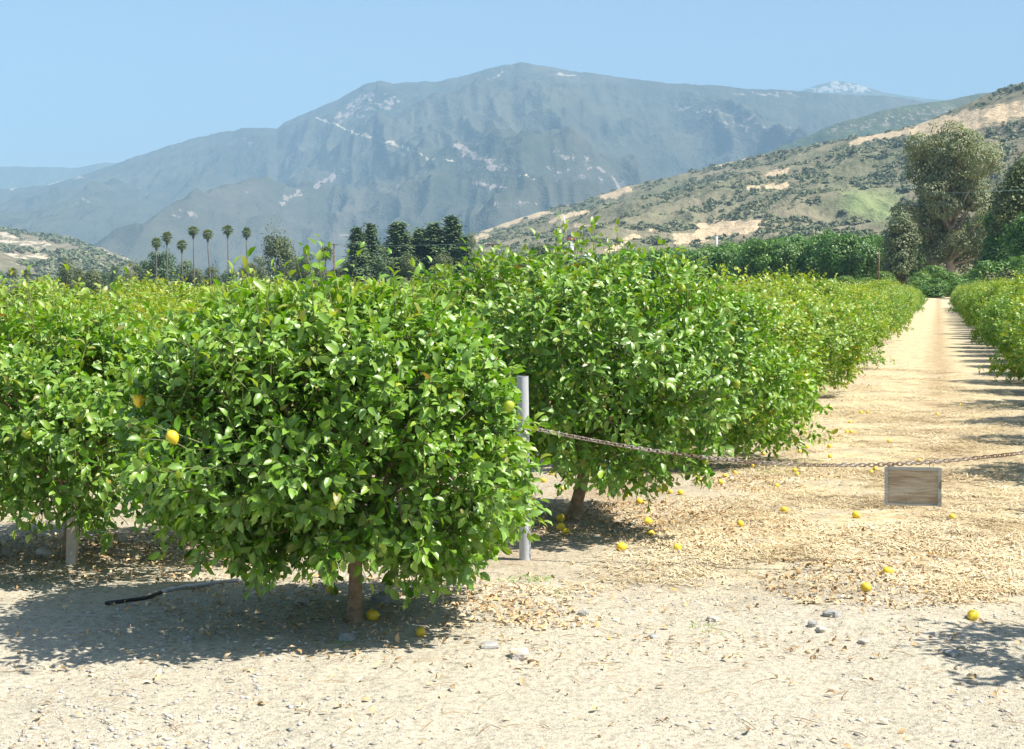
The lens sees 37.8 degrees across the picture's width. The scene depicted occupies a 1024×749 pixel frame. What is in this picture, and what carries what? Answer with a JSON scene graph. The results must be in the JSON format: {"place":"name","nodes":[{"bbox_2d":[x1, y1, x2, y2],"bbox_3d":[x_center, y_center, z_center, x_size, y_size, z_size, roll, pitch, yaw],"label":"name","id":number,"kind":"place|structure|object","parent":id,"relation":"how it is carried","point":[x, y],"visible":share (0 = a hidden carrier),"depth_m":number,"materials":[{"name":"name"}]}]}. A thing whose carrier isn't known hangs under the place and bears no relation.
{"place":"outdoors","nodes":[
{"label":"outdoors","id":0,"kind":"place"},
{"bbox_2d":[0,231,141,292],"bbox_3d":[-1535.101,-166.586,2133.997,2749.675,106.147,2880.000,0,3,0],"label":"hill","id":1,"kind":"structure","parent":0,"point":[6,260],"depth_m":1689.09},
{"bbox_2d":[0,226,172,292],"bbox_3d":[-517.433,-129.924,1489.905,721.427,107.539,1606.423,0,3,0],"label":"hill scrub","id":2,"kind":"object","parent":1,"relation":"on","point":[86,258],"visible":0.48,"depth_m":1574.80,"materials":[{"name":"plant"}]},
{"bbox_2d":[0,62,924,288],"bbox_3d":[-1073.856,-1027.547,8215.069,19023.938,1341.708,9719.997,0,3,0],"label":"mountain","id":3,"kind":"structure","parent":0,"point":[486,149],"depth_m":6425.21,"materials":[{"name":"stone"}]},
{"bbox_2d":[0,81,942,188],"bbox_3d":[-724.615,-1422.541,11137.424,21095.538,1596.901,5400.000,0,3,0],"label":"ridge","id":4,"kind":"structure","parent":0,"point":[16,176],"depth_m":11306.96,"materials":[{"name":"stone"}]},
{"bbox_2d":[0,264,1023,748],"bbox_3d":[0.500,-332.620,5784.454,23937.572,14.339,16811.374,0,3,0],"label":"ground","id":5,"kind":"structure","parent":0,"point":[938,340],"depth_m":7.64,"materials":[{"name":"soil"}]},
{"bbox_2d":[35,547,56,558],"bbox_3d":[-3.137,1.212,10.075,0.147,0.103,0.107,1,3,19],"label":"rock","id":6,"kind":"object","parent":5,"relation":"on","point":[46,552],"visible":0.66,"depth_m":10.03,"materials":[{"name":"stone"}]},
{"bbox_2d":[0,269,109,328],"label":"lemon tree","id":7,"kind":"object","parent":5,"relation":"on","point":[39,286],"visible":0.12,"depth_m":18.80,"materials":[{"name":"green plant"}]},
{"bbox_2d":[56,253,81,293],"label":"broad tree","id":8,"kind":"object","parent":5,"relation":"on","point":[64,273],"visible":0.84,"depth_m":378.44,"materials":[{"name":"green plant"}]},
{"bbox_2d":[66,479,79,564],"bbox_3d":[-2.884,1.003,9.824,0.085,0.662,0.083,0,3,0],"label":"wooden stake","id":9,"kind":"object","parent":5,"relation":"on","point":[71,550],"visible":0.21,"depth_m":9.80,"materials":[{"name":"grey wood"}]},
{"bbox_2d":[83,268,102,293],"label":"broad tree","id":10,"kind":"object","parent":5,"relation":"on","point":[93,277],"visible":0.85,"depth_m":367.96,"materials":[{"name":"green plant"}]},
{"bbox_2d":[105,590,162,604],"bbox_3d":[-2.151,1.281,8.575,0.062,0.030,0.422,2,4,34],"label":"irrigation hose","id":11,"kind":"object","parent":5,"relation":"on","point":[136,598],"visible":0.97,"depth_m":8.54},
{"bbox_2d":[58,269,212,313],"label":"lemon tree","id":12,"kind":"object","parent":5,"relation":"on","point":[131,285],"visible":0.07,"depth_m":27.99,"materials":[{"name":"green plant"}]},
{"bbox_2d":[136,258,153,284],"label":"broad tree","id":13,"kind":"object","parent":5,"relation":"on","point":[145,264],"visible":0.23,"depth_m":437.35,"materials":[{"name":"green plant"}]},
{"bbox_2d":[0,262,290,560],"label":"lemon tree","id":14,"kind":"object","parent":5,"relation":"on","point":[55,414],"visible":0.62,"depth_m":9.10,"materials":[{"name":"green plant"}]},
{"bbox_2d":[62,287,233,396],"bbox_3d":[-4.181,-0.076,17.212,3.129,1.863,3.043,3,4,42],"label":"lemon tree","id":15,"kind":"object","parent":5,"relation":"on","point":[163,307],"visible":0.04,"depth_m":16.92,"materials":[{"name":"green plant"}]},
{"bbox_2d":[97,279,207,325],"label":"lemon tree","id":16,"kind":"object","parent":5,"relation":"on","point":[150,293],"visible":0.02,"depth_m":22.28,"materials":[{"name":"green plant"}]},
{"bbox_2d":[145,246,186,290],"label":"broad tree","id":17,"kind":"object","parent":5,"relation":"on","point":[162,264],"visible":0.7,"depth_m":427.55,"materials":[{"name":"green plant"}]},
{"bbox_2d":[161,232,172,294],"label":"palm tree","id":18,"kind":"object","parent":5,"relation":"on","point":[166,237],"visible":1,"depth_m":398.50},
{"bbox_2d":[173,258,192,289],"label":"broad tree","id":19,"kind":"object","parent":5,"relation":"on","point":[185,267],"visible":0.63,"depth_m":438.37,"materials":[{"name":"green plant"}]},
{"bbox_2d":[187,226,199,286],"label":"palm tree","id":20,"kind":"object","parent":5,"relation":"on","point":[193,232],"visible":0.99,"depth_m":408.54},
{"bbox_2d":[184,267,206,288],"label":"broad tree","id":21,"kind":"object","parent":5,"relation":"on","point":[198,276],"visible":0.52,"depth_m":435.72,"materials":[{"name":"green plant"}]},
{"bbox_2d":[161,578,248,592],"bbox_3d":[-1.827,1.262,8.980,0.634,0.037,0.049,-3,4,-42],"label":"irrigation pipe","id":22,"kind":"object","parent":5,"relation":"on","point":[179,587],"visible":0.81,"depth_m":8.95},
{"bbox_2d":[201,229,213,285],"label":"palm tree","id":23,"kind":"object","parent":5,"relation":"on","point":[208,236],"visible":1,"depth_m":413.45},
{"bbox_2d":[200,261,221,288],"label":"broad tree","id":24,"kind":"object","parent":5,"relation":"on","point":[213,271],"visible":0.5,"depth_m":428.29,"materials":[{"name":"green plant"}]},
{"bbox_2d":[219,260,239,290],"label":"broad tree","id":25,"kind":"object","parent":5,"relation":"on","point":[224,276],"visible":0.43,"depth_m":413.14,"materials":[{"name":"green plant"}]},
{"bbox_2d":[183,270,309,309],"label":"lemon tree","id":26,"kind":"object","parent":5,"relation":"on","point":[255,287],"visible":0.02,"depth_m":25.77,"materials":[{"name":"green plant"}]},
{"bbox_2d":[253,249,267,283],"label":"broad tree","id":27,"kind":"object","parent":5,"relation":"on","point":[260,268],"visible":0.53,"depth_m":449.78,"materials":[{"name":"green plant"}]},
{"bbox_2d":[261,215,298,283],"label":"broad tree","id":28,"kind":"object","parent":5,"relation":"on","point":[280,247],"visible":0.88,"depth_m":417.56,"materials":[{"name":"green plant"}]},
{"bbox_2d":[204,275,366,311],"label":"lemon tree","id":29,"kind":"object","parent":5,"relation":"on","point":[313,283],"depth_m":20.18,"materials":[{"name":"green plant"}]},
{"bbox_2d":[291,252,314,284],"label":"broad tree","id":30,"kind":"object","parent":5,"relation":"on","point":[305,273],"visible":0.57,"depth_m":398.29,"materials":[{"name":"green plant"}]},
{"bbox_2d":[104,234,552,623],"bbox_3d":[-0.955,0.329,7.994,2.372,2.133,2.109,0,3,-8],"label":"lemon tree","id":31,"kind":"object","parent":5,"relation":"on","point":[295,497],"visible":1,"depth_m":7.47,"materials":[{"name":"green plant"}]},
{"bbox_2d":[336,225,377,283],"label":"conifer tree","id":32,"kind":"object","parent":5,"relation":"on","point":[360,268],"visible":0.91,"depth_m":327.96,"materials":[{"name":"green plant"}]},
{"bbox_2d":[362,223,391,281],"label":"conifer tree","id":33,"kind":"object","parent":5,"relation":"on","point":[370,233],"visible":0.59,"depth_m":332.85,"materials":[{"name":"green plant"}]},
{"bbox_2d":[369,591,398,603],"bbox_3d":[-0.733,1.297,8.556,0.179,0.111,0.142,0,3,0],"label":"rock","id":34,"kind":"object","parent":5,"relation":"on","point":[380,596],"visible":0.4,"depth_m":8.51,"materials":[{"name":"grey stone"}]},
{"bbox_2d":[376,256,394,281],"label":"broad tree","id":35,"kind":"object","parent":5,"relation":"on","point":[383,265],"visible":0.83,"depth_m":328.41,"materials":[{"name":"green plant"}]},
{"bbox_2d":[378,219,424,280],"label":"conifer tree","id":36,"kind":"object","parent":5,"relation":"on","point":[398,235],"visible":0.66,"depth_m":347.27,"materials":[{"name":"green plant"}]},
{"bbox_2d":[398,250,421,280],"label":"broad tree","id":37,"kind":"object","parent":5,"relation":"on","point":[406,266],"visible":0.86,"depth_m":328.43,"materials":[{"name":"green plant"}]},
{"bbox_2d":[408,227,429,278],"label":"conifer tree","id":38,"kind":"object","parent":5,"relation":"on","point":[417,234],"visible":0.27,"depth_m":352.65,"materials":[{"name":"green plant"}]},
{"bbox_2d":[415,221,450,276],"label":"conifer tree","id":39,"kind":"object","parent":5,"relation":"on","point":[433,231],"visible":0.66,"depth_m":347.46,"materials":[{"name":"green plant"}]},
{"bbox_2d":[432,253,452,278],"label":"broad tree","id":40,"kind":"object","parent":5,"relation":"on","point":[440,259],"visible":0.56,"depth_m":328.51,"materials":[{"name":"green plant"}]},
{"bbox_2d":[429,214,474,277],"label":"conifer tree","id":41,"kind":"object","parent":5,"relation":"on","point":[453,226],"visible":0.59,"depth_m":347.40,"materials":[{"name":"green plant"}]},
{"bbox_2d":[452,235,475,275],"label":"conifer tree","id":42,"kind":"object","parent":5,"relation":"on","point":[462,255],"visible":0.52,"depth_m":343.13,"materials":[{"name":"green plant"}]},
{"bbox_2d":[0,425,1023,736],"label":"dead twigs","id":43,"kind":"object","parent":5,"relation":"on","point":[506,639],"visible":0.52,"depth_m":7.19,"materials":[{"name":"wood"}]},
{"bbox_2d":[0,339,1023,748],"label":"leaf litter","id":44,"kind":"object","parent":5,"relation":"on","point":[544,589],"visible":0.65,"depth_m":9.19,"materials":[{"name":"beige plant"}]},
{"bbox_2d":[509,647,528,660],"bbox_3d":[0.034,1.371,7.322,0.100,0.064,0.137,0,3,3],"label":"rock","id":45,"kind":"object","parent":5,"relation":"on","point":[521,654],"visible":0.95,"depth_m":7.28,"materials":[{"name":"stone"}]},
{"bbox_2d":[516,376,530,559],"bbox_3d":[0.079,0.678,10.043,0.107,1.337,0.108,0,3,0],"label":"chain post","id":46,"kind":"object","parent":5,"relation":"on","point":[524,541],"visible":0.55,"depth_m":10.00,"materials":[{"name":"metal"}]},
{"bbox_2d":[530,426,1023,466],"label":"chain","id":47,"kind":"object","parent":46,"relation":"attached to","point":[784,463],"visible":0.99,"depth_m":9.56,"materials":[{"name":"metal"}]},
{"bbox_2d":[884,459,941,506],"bbox_3d":[2.504,0.672,9.348,0.344,0.296,0.040,0,3,16],"label":"wooden board","id":48,"kind":"object","parent":47,"relation":"hanging from","point":[908,484],"visible":1,"depth_m":9.34,"materials":[{"name":"grey wood"}]},
{"bbox_2d":[391,212,752,520],"bbox_3d":[0.343,-0.018,11.396,2.785,2.441,2.859,0,3,0],"label":"lemon tree","id":49,"kind":"object","parent":5,"relation":"on","point":[642,397],"visible":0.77,"depth_m":10.71,"materials":[{"name":"green plant"}]},
{"bbox_2d":[648,248,688,281],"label":"avocado tree","id":50,"kind":"object","parent":5,"relation":"on","point":[660,252],"visible":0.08,"depth_m":279.27,"materials":[{"name":"green plant"}]},
{"bbox_2d":[534,250,837,461],"bbox_3d":[1.593,-0.164,15.629,3.005,2.276,2.929,3,4,41],"label":"lemon tree","id":51,"kind":"object","parent":5,"relation":"on","point":[764,367],"visible":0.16,"depth_m":15.16,"materials":[{"name":"green plant"}]},
{"bbox_2d":[670,244,716,282],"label":"avocado tree","id":52,"kind":"object","parent":5,"relation":"on","point":[696,255],"visible":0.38,"depth_m":271.31,"materials":[{"name":"green plant"}]},
{"bbox_2d":[693,243,736,281],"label":"avocado tree","id":53,"kind":"object","parent":5,"relation":"on","point":[720,258],"visible":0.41,"depth_m":288.08,"materials":[{"name":"green plant"}]},
{"bbox_2d":[639,269,826,434],"bbox_3d":[2.574,-0.252,18.420,2.678,2.094,3.312,0,3,4],"label":"lemon tree","id":54,"kind":"object","parent":5,"relation":"on","point":[787,321],"visible":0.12,"depth_m":18.23,"materials":[{"name":"green plant"}]},
{"bbox_2d":[725,243,749,281],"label":"avocado tree","id":55,"kind":"object","parent":5,"relation":"on","point":[734,252],"visible":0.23,"depth_m":291.80,"materials":[{"name":"green plant"}]},
{"bbox_2d":[648,264,848,409],"bbox_3d":[3.132,-0.532,22.353,3.036,2.254,3.755,-1,4,-24],"label":"lemon tree","id":56,"kind":"object","parent":5,"relation":"on","point":[829,352],"visible":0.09,"depth_m":21.54,"materials":[{"name":"green plant"}]},
{"bbox_2d":[729,238,779,280],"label":"avocado tree","id":57,"kind":"object","parent":5,"relation":"on","point":[756,258],"visible":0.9,"depth_m":273.73,"materials":[{"name":"green plant"}]},
{"bbox_2d":[758,234,801,282],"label":"avocado tree","id":58,"kind":"object","parent":5,"relation":"on","point":[782,255],"visible":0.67,"depth_m":274.32,"materials":[{"name":"green plant"}]},
{"bbox_2d":[554,365,1023,604],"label":"straw mulch","id":59,"kind":"object","parent":5,"relation":"on","point":[949,582],"visible":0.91,"depth_m":11.49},
{"bbox_2d":[782,233,812,277],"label":"avocado tree","id":60,"kind":"object","parent":5,"relation":"on","point":[800,242],"visible":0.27,"depth_m":292.14,"materials":[{"name":"green plant"}]},
{"bbox_2d":[735,264,860,364],"bbox_3d":[5.087,-0.917,28.445,3.367,2.354,2.917,-2,4,-25],"label":"lemon tree","id":61,"kind":"object","parent":5,"relation":"on","point":[827,287],"visible":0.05,"depth_m":28.16,"materials":[{"name":"green plant"}]},
{"bbox_2d":[720,272,882,389],"bbox_3d":[4.467,-0.633,25.184,3.360,2.172,2.911,0,3,-1],"label":"lemon tree","id":62,"kind":"object","parent":5,"relation":"on","point":[845,364],"visible":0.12,"depth_m":24.74,"materials":[{"name":"green plant"}]},
{"bbox_2d":[793,235,836,282],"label":"avocado tree","id":63,"kind":"object","parent":5,"relation":"on","point":[810,260],"visible":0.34,"depth_m":287.04,"materials":[{"name":"green plant"}]},
{"bbox_2d":[788,272,860,367],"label":"lemon tree","id":64,"kind":"object","parent":5,"relation":"on","point":[850,307],"visible":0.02,"depth_m":31.15,"materials":[{"name":"green plant"}]},
{"bbox_2d":[812,231,865,278],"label":"avocado tree","id":65,"kind":"object","parent":5,"relation":"on","point":[834,255],"visible":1,"depth_m":271.44,"materials":[{"name":"green plant"}]},
{"bbox_2d":[820,279,875,355],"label":"lemon tree","id":66,"kind":"object","parent":5,"relation":"on","point":[868,309],"visible":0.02,"depth_m":37.59,"materials":[{"name":"green plant"}]},
{"bbox_2d":[822,281,894,368],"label":"lemon tree","id":67,"kind":"object","parent":5,"relation":"on","point":[870,357],"visible":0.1,"depth_m":34.20,"materials":[{"name":"green plant"}]},
{"bbox_2d":[831,283,893,353],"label":"lemon tree","id":68,"kind":"object","parent":5,"relation":"on","point":[882,335],"visible":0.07,"depth_m":40.50,"materials":[{"name":"green plant"}]},
{"bbox_2d":[841,232,884,280],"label":"avocado tree","id":69,"kind":"object","parent":5,"relation":"on","point":[869,249],"visible":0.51,"depth_m":280.36,"materials":[{"name":"green plant"}]},
{"bbox_2d":[841,283,888,346],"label":"lemon tree","id":70,"kind":"object","parent":5,"relation":"on","point":[878,314],"visible":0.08,"depth_m":43.74,"materials":[{"name":"green plant"}]},
{"bbox_2d":[845,282,890,336],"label":"lemon tree","id":71,"kind":"object","parent":5,"relation":"on","point":[886,314],"visible":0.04,"depth_m":47.32,"materials":[{"name":"green plant"}]},
{"bbox_2d":[838,280,901,341],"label":"lemon tree","id":72,"kind":"object","parent":5,"relation":"on","point":[888,308],"visible":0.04,"depth_m":50.42,"materials":[{"name":"green plant"}]},
{"bbox_2d":[854,279,913,334],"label":"lemon tree","id":73,"kind":"object","parent":5,"relation":"on","point":[883,283],"visible":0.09,"depth_m":59.83,"materials":[{"name":"green plant"}]},
{"bbox_2d":[855,280,912,325],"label":"lemon tree","id":74,"kind":"object","parent":5,"relation":"on","point":[899,295],"visible":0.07,"depth_m":65.98,"materials":[{"name":"green plant"}]},
{"bbox_2d":[873,284,903,332],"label":"lemon tree","id":75,"kind":"object","parent":5,"relation":"on","point":[894,304],"visible":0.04,"depth_m":52.83,"materials":[{"name":"green plant"}]},
{"bbox_2d":[866,277,914,324],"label":"lemon tree","id":76,"kind":"object","parent":5,"relation":"on","point":[908,299],"visible":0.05,"depth_m":75.11,"materials":[{"name":"green plant"}]},
{"bbox_2d":[879,206,923,283],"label":"broadleaf tree","id":77,"kind":"object","parent":5,"relation":"on","point":[901,238],"visible":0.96,"depth_m":235.77,"materials":[{"name":"green plant"}]},
{"bbox_2d":[915,283,947,297],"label":"dark shrub","id":78,"kind":"object","parent":5,"relation":"on","point":[933,290],"visible":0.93,"depth_m":194.42,"materials":[{"name":"green plant"}]},
{"bbox_2d":[925,265,949,278],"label":"dark shrub","id":79,"kind":"object","parent":5,"relation":"on","point":[933,271],"visible":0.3,"depth_m":248.62,"materials":[{"name":"green plant"}]},
{"bbox_2d":[887,120,1005,275],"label":"eucalyptus tree","id":80,"kind":"object","parent":5,"relation":"on","point":[950,176],"visible":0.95,"depth_m":257.63,"materials":[{"name":"green plant"}]},
{"bbox_2d":[936,271,962,283],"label":"dark shrub","id":81,"kind":"object","parent":5,"relation":"on","point":[946,275],"visible":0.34,"depth_m":223.44,"materials":[{"name":"green plant"}]},
{"bbox_2d":[945,278,972,294],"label":"dark shrub","id":82,"kind":"object","parent":5,"relation":"on","point":[951,288],"visible":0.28,"depth_m":189.16,"materials":[{"name":"green plant"}]},
{"bbox_2d":[954,277,994,316],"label":"lemon tree","id":83,"kind":"object","parent":5,"relation":"on","point":[963,290],"visible":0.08,"depth_m":83.52,"materials":[{"name":"green plant"}]},
{"bbox_2d":[958,278,995,321],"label":"lemon tree","id":84,"kind":"object","parent":5,"relation":"on","point":[966,307],"visible":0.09,"depth_m":60.53,"materials":[{"name":"green plant"}]},
{"bbox_2d":[970,260,1010,281],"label":"dark shrub","id":85,"kind":"object","parent":5,"relation":"on","point":[982,267],"visible":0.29,"depth_m":198.16,"materials":[{"name":"green plant"}]},
{"bbox_2d":[969,278,1012,332],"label":"lemon tree","id":86,"kind":"object","parent":5,"relation":"on","point":[974,306],"visible":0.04,"depth_m":54.88,"materials":[{"name":"green plant"}]},
{"bbox_2d":[971,232,1012,268],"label":"broadleaf tree","id":87,"kind":"object","parent":5,"relation":"on","point":[988,253],"visible":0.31,"depth_m":232.93,"materials":[{"name":"green plant"}]},
{"bbox_2d":[966,277,1023,346],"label":"lemon tree","id":88,"kind":"object","parent":5,"relation":"on","point":[989,290],"visible":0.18,"depth_m":46.26,"materials":[{"name":"green plant"}]},
{"bbox_2d":[976,288,1014,348],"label":"lemon tree","id":89,"kind":"object","parent":5,"relation":"on","point":[992,310],"visible":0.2,"depth_m":40.49,"materials":[{"name":"green plant"}]},
{"bbox_2d":[980,285,1015,343],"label":"lemon tree","id":90,"kind":"object","parent":5,"relation":"on","point":[993,298],"visible":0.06,"depth_m":43.26,"materials":[{"name":"green plant"}]},
{"bbox_2d":[974,152,1023,262],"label":"broadleaf tree","id":91,"kind":"object","parent":5,"relation":"on","point":[1013,202],"visible":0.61,"depth_m":232.29,"materials":[{"name":"green plant"}]},
{"bbox_2d":[977,172,1021,249],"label":"broadleaf tree","id":92,"kind":"object","parent":5,"relation":"on","point":[985,223],"visible":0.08,"depth_m":244.44,"materials":[{"name":"green plant"}]},
{"bbox_2d":[978,270,1023,383],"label":"lemon tree","id":93,"kind":"object","parent":5,"relation":"on","point":[1009,351],"visible":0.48,"depth_m":29.05,"materials":[{"name":"green plant"}]},
{"bbox_2d":[984,280,1022,345],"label":"lemon tree","id":94,"kind":"object","parent":5,"relation":"on","point":[1000,317],"visible":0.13,"depth_m":37.50,"materials":[{"name":"green plant"}]},
{"bbox_2d":[988,267,1023,281],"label":"olive shrub","id":95,"kind":"object","parent":5,"relation":"on","point":[1003,274],"visible":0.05,"depth_m":159.02,"materials":[{"name":"green plant"}]},
{"bbox_2d":[992,300,1023,368],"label":"lemon tree","id":96,"kind":"object","parent":5,"relation":"on","point":[1019,325],"visible":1,"depth_m":22.88,"materials":[{"name":"green plant"}]},
{"bbox_2d":[993,212,1023,263],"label":"broadleaf tree","id":97,"kind":"object","parent":5,"relation":"on","point":[1013,239],"visible":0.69,"depth_m":223.41,"materials":[{"name":"green plant"}]},
{"bbox_2d":[994,285,1023,361],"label":"lemon tree","id":98,"kind":"object","parent":5,"relation":"on","point":[996,333],"visible":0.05,"depth_m":34.89,"materials":[{"name":"green plant"}]},
{"bbox_2d":[996,255,1023,273],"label":"dark shrub","id":99,"kind":"object","parent":5,"relation":"on","point":[1015,261],"visible":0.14,"depth_m":197.66,"materials":[{"name":"green plant"}]},
{"bbox_2d":[1006,295,1023,373],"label":"lemon tree","id":100,"kind":"object","parent":5,"relation":"on","point":[1013,311],"visible":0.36,"depth_m":26.23,"materials":[{"name":"green plant"}]},
{"bbox_2d":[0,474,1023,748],"bbox_3d":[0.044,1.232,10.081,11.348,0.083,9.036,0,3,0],"label":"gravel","id":101,"kind":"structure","parent":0,"point":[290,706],"depth_m":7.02,"materials":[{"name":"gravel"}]},
{"bbox_2d":[0,0,1023,167],"label":"sky","id":102,"kind":"structure","parent":0,"point":[83,83],"materials":[{"name":"blue"}]},
{"bbox_2d":[330,439,843,650],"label":"fallen leaves","id":103,"kind":"object","parent":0,"point":[537,579],"visible":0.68,"depth_m":9.35,"materials":[{"name":"green plant"}]},
{"bbox_2d":[469,83,1023,259],"bbox_3d":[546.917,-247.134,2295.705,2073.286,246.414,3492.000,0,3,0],"label":"hill","id":104,"kind":"structure","parent":0,"point":[875,203],"depth_m":1324.70,"materials":[{"name":"soil"}]},
{"bbox_2d":[349,82,1023,283],"bbox_3d":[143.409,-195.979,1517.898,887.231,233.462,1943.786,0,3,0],"label":"hill scrub","id":105,"kind":"object","parent":104,"relation":"on","point":[781,227],"visible":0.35,"depth_m":1257.60,"materials":[{"name":"plant"}]},
{"bbox_2d":[763,93,989,153],"bbox_3d":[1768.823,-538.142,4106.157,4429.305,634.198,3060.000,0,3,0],"label":"ridge","id":106,"kind":"structure","parent":0,"point":[882,121],"depth_m":4184.69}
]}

